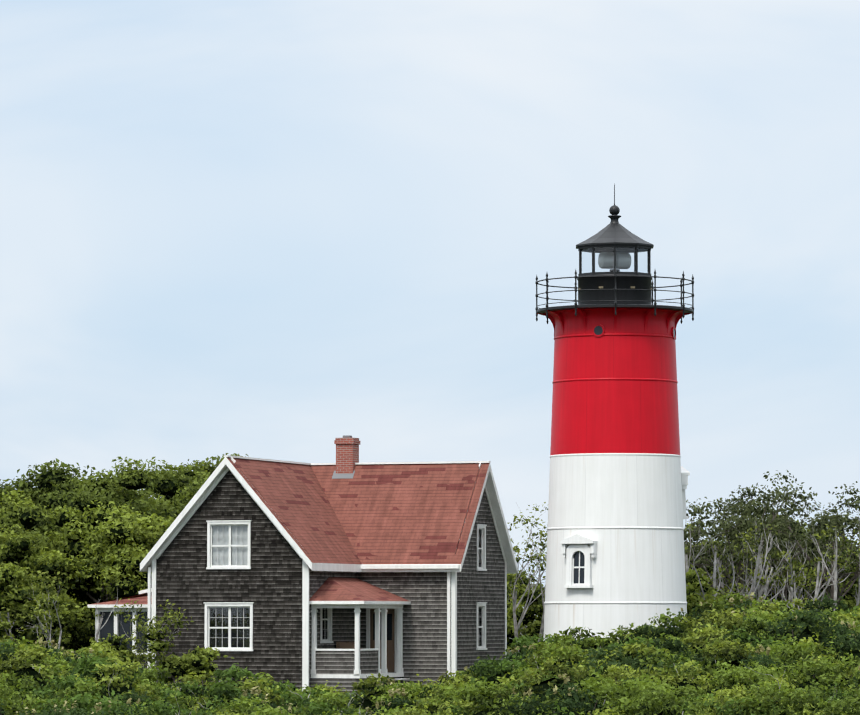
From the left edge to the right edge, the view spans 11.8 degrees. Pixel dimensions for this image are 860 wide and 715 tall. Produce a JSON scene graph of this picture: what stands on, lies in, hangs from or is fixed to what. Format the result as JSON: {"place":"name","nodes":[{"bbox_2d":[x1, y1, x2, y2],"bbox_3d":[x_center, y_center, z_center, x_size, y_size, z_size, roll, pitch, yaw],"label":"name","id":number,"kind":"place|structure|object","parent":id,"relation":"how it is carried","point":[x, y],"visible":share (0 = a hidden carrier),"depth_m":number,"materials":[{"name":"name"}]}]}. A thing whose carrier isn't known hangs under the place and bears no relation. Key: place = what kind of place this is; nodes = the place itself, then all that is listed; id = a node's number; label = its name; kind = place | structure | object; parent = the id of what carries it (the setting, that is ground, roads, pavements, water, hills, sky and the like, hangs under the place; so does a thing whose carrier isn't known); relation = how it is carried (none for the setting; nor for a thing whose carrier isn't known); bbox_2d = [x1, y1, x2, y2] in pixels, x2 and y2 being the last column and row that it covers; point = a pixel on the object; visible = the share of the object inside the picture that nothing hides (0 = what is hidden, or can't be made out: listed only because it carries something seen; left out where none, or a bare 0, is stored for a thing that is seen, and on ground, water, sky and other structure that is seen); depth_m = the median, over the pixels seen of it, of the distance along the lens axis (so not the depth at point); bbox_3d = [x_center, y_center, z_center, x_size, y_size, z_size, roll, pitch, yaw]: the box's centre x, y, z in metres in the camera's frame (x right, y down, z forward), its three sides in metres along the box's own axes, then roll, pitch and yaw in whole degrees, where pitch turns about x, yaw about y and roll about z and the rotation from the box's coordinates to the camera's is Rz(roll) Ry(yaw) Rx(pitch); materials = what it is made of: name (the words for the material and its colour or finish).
{"place":"outdoors","nodes":[
{"label":"outdoors","id":0,"kind":"place"},
{"bbox_2d":[0,0,859,616],"label":"sky","id":1,"kind":"structure","parent":0,"point":[283,230],"materials":[{"name":"blue"}]},
{"bbox_3d":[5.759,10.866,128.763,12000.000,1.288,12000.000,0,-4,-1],"label":"ground","id":2,"kind":"structure","parent":0,"visible":0},
{"bbox_2d":[0,615,17,642],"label":"oak tree","id":3,"kind":"object","parent":2,"relation":"on","point":[4,621],"visible":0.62,"depth_m":129.18,"materials":[{"name":"green plant"}]},
{"bbox_2d":[0,479,21,502],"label":"oak tree","id":4,"kind":"object","parent":2,"relation":"on","point":[2,485],"depth_m":157.32,"materials":[{"name":"green plant"}]},
{"bbox_2d":[0,489,46,520],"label":"oak tree","id":5,"kind":"object","parent":2,"relation":"on","point":[12,503],"visible":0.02,"depth_m":154.94,"materials":[{"name":"green plant"}]},
{"bbox_2d":[0,562,50,640],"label":"twiggy tree","id":6,"kind":"object","parent":2,"relation":"on","point":[8,616],"visible":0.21,"depth_m":129.96,"materials":[{"name":"green plant"}]},
{"bbox_2d":[0,501,58,571],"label":"oak tree","id":7,"kind":"object","parent":2,"relation":"on","point":[29,518],"visible":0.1,"depth_m":140.06,"materials":[{"name":"green plant"}]},
{"bbox_2d":[12,570,78,648],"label":"twiggy tree","id":8,"kind":"object","parent":2,"relation":"on","point":[50,620],"visible":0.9,"depth_m":126.14,"materials":[{"name":"green plant"}]},
{"bbox_2d":[0,523,92,618],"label":"oak tree","id":9,"kind":"object","parent":2,"relation":"on","point":[27,530],"visible":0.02,"depth_m":141.34,"materials":[{"name":"green plant"}]},
{"bbox_2d":[0,506,94,648],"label":"oak tree","id":10,"kind":"object","parent":2,"relation":"on","point":[6,520],"visible":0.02,"depth_m":145.19,"materials":[{"name":"green plant"}]},
{"bbox_2d":[0,522,94,606],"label":"oak tree","id":11,"kind":"object","parent":2,"relation":"on","point":[15,530],"depth_m":141.49,"materials":[{"name":"green plant"}]},
{"bbox_2d":[0,562,100,649],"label":"oak tree","id":12,"kind":"object","parent":2,"relation":"on","point":[10,596],"visible":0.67,"depth_m":130.32,"materials":[{"name":"green plant"}]},
{"bbox_2d":[0,532,101,650],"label":"oak tree","id":13,"kind":"object","parent":2,"relation":"on","point":[17,548],"visible":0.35,"depth_m":135.20,"materials":[{"name":"green plant"}]},
{"bbox_2d":[23,554,94,652],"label":"oak tree","id":14,"kind":"object","parent":2,"relation":"on","point":[82,635],"visible":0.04,"depth_m":137.96,"materials":[{"name":"green plant"}]},
{"bbox_2d":[0,458,160,651],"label":"oak tree","id":15,"kind":"object","parent":2,"relation":"on","point":[46,481],"visible":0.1,"depth_m":156.12,"materials":[{"name":"green plant"}]},
{"bbox_2d":[28,462,149,511],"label":"oak tree","id":16,"kind":"object","parent":2,"relation":"on","point":[64,485],"depth_m":155.00,"materials":[{"name":"green plant"}]},
{"bbox_2d":[2,485,176,542],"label":"oak tree","id":17,"kind":"object","parent":2,"relation":"on","point":[79,501],"visible":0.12,"depth_m":151.03,"materials":[{"name":"green plant"}]},
{"bbox_2d":[84,529,112,621],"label":"oak tree","id":18,"kind":"object","parent":2,"relation":"on","point":[112,594],"depth_m":143.65,"materials":[{"name":"green plant"}]},
{"bbox_2d":[39,500,170,624],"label":"oak tree","id":19,"kind":"object","parent":2,"relation":"on","point":[119,559],"visible":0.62,"depth_m":139.01,"materials":[{"name":"green plant"}]},
{"bbox_2d":[95,592,117,640],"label":"snag","id":20,"kind":"object","parent":2,"relation":"on","point":[99,628],"visible":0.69,"depth_m":128.48,"materials":[{"name":"grey plant"}]},
{"bbox_2d":[82,633,138,665],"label":"bush","id":21,"kind":"object","parent":2,"relation":"on","point":[121,649],"visible":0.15,"depth_m":125.63,"materials":[{"name":"green plant"}]},
{"bbox_2d":[54,456,175,534],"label":"oak tree","id":22,"kind":"object","parent":2,"relation":"on","point":[129,481],"visible":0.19,"depth_m":152.97,"materials":[{"name":"green plant"}]},
{"bbox_2d":[82,512,173,622],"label":"oak tree","id":23,"kind":"object","parent":2,"relation":"on","point":[144,541],"visible":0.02,"depth_m":139.60,"materials":[{"name":"green plant"}]},
{"bbox_2d":[111,576,151,594],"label":"oak tree","id":24,"kind":"object","parent":2,"relation":"on","point":[141,583],"visible":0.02,"depth_m":138.78,"materials":[{"name":"green plant"}]},
{"bbox_2d":[126,615,174,680],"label":"bush","id":25,"kind":"object","parent":2,"relation":"on","point":[141,659],"visible":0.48,"depth_m":125.52,"materials":[{"name":"green plant"}]},
{"bbox_2d":[110,598,193,678],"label":"twiggy tree","id":26,"kind":"object","parent":2,"relation":"on","point":[179,624],"visible":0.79,"depth_m":125.13,"materials":[{"name":"green plant"}]},
{"bbox_2d":[157,497,190,518],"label":"oak tree","id":27,"kind":"object","parent":2,"relation":"on","point":[176,513],"depth_m":153.98,"materials":[{"name":"green plant"}]},
{"bbox_2d":[146,470,207,519],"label":"oak tree","id":28,"kind":"object","parent":2,"relation":"on","point":[166,486],"depth_m":160.12,"materials":[{"name":"green plant"}]},
{"bbox_2d":[141,627,234,683],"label":"bush","id":29,"kind":"object","parent":2,"relation":"on","point":[197,660],"visible":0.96,"depth_m":125.07,"materials":[{"name":"green plant"}]},
{"bbox_2d":[165,462,210,516],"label":"oak tree","id":30,"kind":"object","parent":2,"relation":"on","point":[190,473],"depth_m":163.77,"materials":[{"name":"green plant"}]},
{"bbox_2d":[137,453,247,511],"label":"oak tree","id":31,"kind":"object","parent":2,"relation":"on","point":[212,468],"visible":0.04,"depth_m":164.43,"materials":[{"name":"green plant"}]},
{"bbox_2d":[87,435,517,693],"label":"keepers house","id":32,"kind":"structure","parent":2,"relation":"on","point":[346,569],"depth_m":130.12,"materials":[{"name":"grey wood"}]},
{"bbox_2d":[0,600,859,714],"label":"shrubs","id":33,"kind":"object","parent":2,"relation":"on","point":[614,684],"visible":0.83,"depth_m":82.90,"materials":[{"name":"green plant"}]},
{"bbox_2d":[0,592,859,714],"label":"shrubs","id":34,"kind":"object","parent":2,"relation":"on","point":[748,623],"visible":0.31,"depth_m":110.42,"materials":[{"name":"green plant"}]},
{"bbox_2d":[0,678,859,714],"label":"shrubs","id":35,"kind":"object","parent":2,"relation":"on","point":[746,705],"visible":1,"depth_m":58.56,"materials":[{"name":"green plant"}]},
{"bbox_2d":[507,585,544,651],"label":"bush","id":36,"kind":"object","parent":2,"relation":"on","point":[532,628],"visible":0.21,"depth_m":140.10,"materials":[{"name":"green plant"}]},
{"bbox_2d":[507,570,544,609],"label":"oak tree","id":37,"kind":"object","parent":2,"relation":"on","point":[520,582],"visible":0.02,"depth_m":146.69,"materials":[{"name":"green plant"}]},
{"bbox_2d":[507,522,545,636],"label":"twiggy tree","id":38,"kind":"object","parent":2,"relation":"on","point":[510,587],"visible":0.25,"depth_m":143.03,"materials":[{"name":"green plant"}]},
{"bbox_2d":[511,502,547,654],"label":"twiggy tree","id":39,"kind":"object","parent":2,"relation":"on","point":[531,558],"visible":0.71,"depth_m":138.73,"materials":[{"name":"green plant"}]},
{"bbox_2d":[532,566,544,641],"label":"snag","id":40,"kind":"object","parent":2,"relation":"on","point":[542,627],"visible":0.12,"depth_m":134.55,"materials":[{"name":"grey plant"}]},
{"bbox_2d":[535,183,693,640],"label":"lighthouse","id":41,"kind":"object","parent":2,"relation":"on","point":[618,484],"visible":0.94,"depth_m":127.60,"materials":[{"name":"white paint"}]},
{"bbox_2d":[685,521,712,585],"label":"snag","id":42,"kind":"object","parent":2,"relation":"on","point":[687,564],"visible":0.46,"depth_m":137.98,"materials":[{"name":"grey plant"}]},
{"bbox_2d":[685,526,721,569],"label":"snag","id":43,"kind":"object","parent":2,"relation":"on","point":[699,553],"visible":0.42,"depth_m":136.86,"materials":[{"name":"grey plant"}]},
{"bbox_2d":[684,509,726,572],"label":"pine tree","id":44,"kind":"object","parent":2,"relation":"on","point":[705,517],"visible":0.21,"depth_m":139.05,"materials":[{"name":"green plant"}]},
{"bbox_2d":[684,537,734,599],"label":"snag","id":45,"kind":"object","parent":2,"relation":"on","point":[714,577],"visible":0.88,"depth_m":134.53,"materials":[{"name":"grey plant"}]},
{"bbox_2d":[685,566,749,616],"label":"bush","id":46,"kind":"object","parent":2,"relation":"on","point":[693,589],"visible":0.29,"depth_m":134.37,"materials":[{"name":"green plant"}]},
{"bbox_2d":[684,519,752,601],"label":"pine tree","id":47,"kind":"object","parent":2,"relation":"on","point":[726,573],"visible":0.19,"depth_m":143.79,"materials":[{"name":"green plant"}]},
{"bbox_2d":[694,512,751,604],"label":"snag","id":48,"kind":"object","parent":2,"relation":"on","point":[720,563],"visible":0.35,"depth_m":140.37,"materials":[{"name":"grey plant"}]},
{"bbox_2d":[701,533,756,602],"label":"twig tree","id":49,"kind":"object","parent":2,"relation":"on","point":[739,556],"visible":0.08,"depth_m":137.90,"materials":[{"name":"green plant"}]},
{"bbox_2d":[684,522,782,598],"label":"oak tree","id":50,"kind":"object","parent":2,"relation":"on","point":[709,568],"visible":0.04,"depth_m":146.99,"materials":[{"name":"green plant"}]},
{"bbox_2d":[685,495,803,590],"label":"pine tree","id":51,"kind":"object","parent":2,"relation":"on","point":[768,518],"visible":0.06,"depth_m":145.24,"materials":[{"name":"green plant"}]},
{"bbox_2d":[698,496,795,596],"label":"pine tree","id":52,"kind":"object","parent":2,"relation":"on","point":[741,514],"visible":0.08,"depth_m":144.71,"materials":[{"name":"green plant"}]},
{"bbox_2d":[684,483,815,598],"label":"tree","id":53,"kind":"object","parent":2,"relation":"on","point":[703,532],"visible":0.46,"depth_m":139.99,"materials":[{"name":"green plant"}]},
{"bbox_2d":[716,523,790,599],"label":"twig tree","id":54,"kind":"object","parent":2,"relation":"on","point":[753,561],"visible":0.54,"depth_m":136.82,"materials":[{"name":"green plant"}]},
{"bbox_2d":[735,525,772,605],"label":"snag","id":55,"kind":"object","parent":2,"relation":"on","point":[753,583],"visible":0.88,"depth_m":134.57,"materials":[{"name":"grey plant"}]},
{"bbox_2d":[737,535,771,601],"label":"snag","id":56,"kind":"object","parent":2,"relation":"on","point":[764,577],"visible":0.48,"depth_m":137.12,"materials":[{"name":"grey plant"}]},
{"bbox_2d":[684,482,828,606],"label":"pine tree","id":57,"kind":"object","parent":2,"relation":"on","point":[742,522],"visible":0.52,"depth_m":140.00,"materials":[{"name":"green plant"}]},
{"bbox_2d":[723,537,795,598],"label":"snag","id":58,"kind":"object","parent":2,"relation":"on","point":[765,590],"visible":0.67,"depth_m":136.69,"materials":[{"name":"grey plant"}]},
{"bbox_2d":[689,470,841,599],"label":"pine tree","id":59,"kind":"object","parent":2,"relation":"on","point":[746,505],"visible":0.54,"depth_m":141.46,"materials":[{"name":"green plant"}]},
{"bbox_2d":[748,531,785,603],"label":"snag","id":60,"kind":"object","parent":2,"relation":"on","point":[750,591],"visible":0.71,"depth_m":135.08,"materials":[{"name":"grey plant"}]},
{"bbox_2d":[754,522,781,601],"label":"snag","id":61,"kind":"object","parent":2,"relation":"on","point":[758,577],"visible":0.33,"depth_m":138.46,"materials":[{"name":"grey plant"}]},
{"bbox_2d":[732,528,842,610],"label":"twig tree","id":62,"kind":"object","parent":2,"relation":"on","point":[794,578],"visible":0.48,"depth_m":137.08,"materials":[{"name":"green plant"}]},
{"bbox_2d":[770,532,807,607],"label":"snag","id":63,"kind":"object","parent":2,"relation":"on","point":[789,597],"visible":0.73,"depth_m":137.78,"materials":[{"name":"grey plant"}]},
{"bbox_2d":[780,535,806,610],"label":"snag","id":64,"kind":"object","parent":2,"relation":"on","point":[792,592],"visible":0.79,"depth_m":136.86,"materials":[{"name":"grey plant"}]},
{"bbox_2d":[746,507,841,602],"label":"pine tree","id":65,"kind":"object","parent":2,"relation":"on","point":[785,593],"visible":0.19,"depth_m":145.61,"materials":[{"name":"green plant"}]},
{"bbox_2d":[735,512,855,607],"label":"oak tree","id":66,"kind":"object","parent":2,"relation":"on","point":[800,597],"visible":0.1,"depth_m":148.69,"materials":[{"name":"green plant"}]},
{"bbox_2d":[745,504,853,609],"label":"pine tree","id":67,"kind":"object","parent":2,"relation":"on","point":[798,512],"visible":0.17,"depth_m":145.26,"materials":[{"name":"green plant"}]},
{"bbox_2d":[740,491,859,607],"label":"tree","id":68,"kind":"object","parent":2,"relation":"on","point":[797,535],"visible":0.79,"depth_m":139.27,"materials":[{"name":"green plant"}]},
{"bbox_2d":[756,501,859,604],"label":"pine tree","id":69,"kind":"object","parent":2,"relation":"on","point":[820,541],"visible":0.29,"depth_m":143.32,"materials":[{"name":"green plant"}]},
{"bbox_2d":[776,524,859,608],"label":"twig tree","id":70,"kind":"object","parent":2,"relation":"on","point":[834,555],"visible":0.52,"depth_m":136.37,"materials":[{"name":"green plant"}]},
{"bbox_2d":[794,530,849,609],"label":"snag","id":71,"kind":"object","parent":2,"relation":"on","point":[818,583],"visible":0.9,"depth_m":133.98,"materials":[{"name":"grey plant"}]},
{"bbox_2d":[807,522,837,610],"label":"snag","id":72,"kind":"object","parent":2,"relation":"on","point":[835,585],"visible":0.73,"depth_m":135.45,"materials":[{"name":"grey plant"}]},
{"bbox_2d":[794,516,859,605],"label":"snag","id":73,"kind":"object","parent":2,"relation":"on","point":[858,599],"visible":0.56,"depth_m":139.99,"materials":[{"name":"grey plant"}]},
{"bbox_2d":[795,540,859,610],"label":"tree","id":74,"kind":"object","parent":2,"relation":"on","point":[849,599],"visible":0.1,"depth_m":147.71,"materials":[{"name":"green plant"}]},
{"bbox_2d":[796,481,859,610],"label":"pine tree","id":75,"kind":"object","parent":2,"relation":"on","point":[841,575],"visible":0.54,"depth_m":140.82,"materials":[{"name":"green plant"}]},
{"bbox_2d":[813,483,859,563],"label":"pine tree","id":76,"kind":"object","parent":2,"relation":"on","point":[856,522],"visible":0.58,"depth_m":140.60,"materials":[{"name":"green plant"}]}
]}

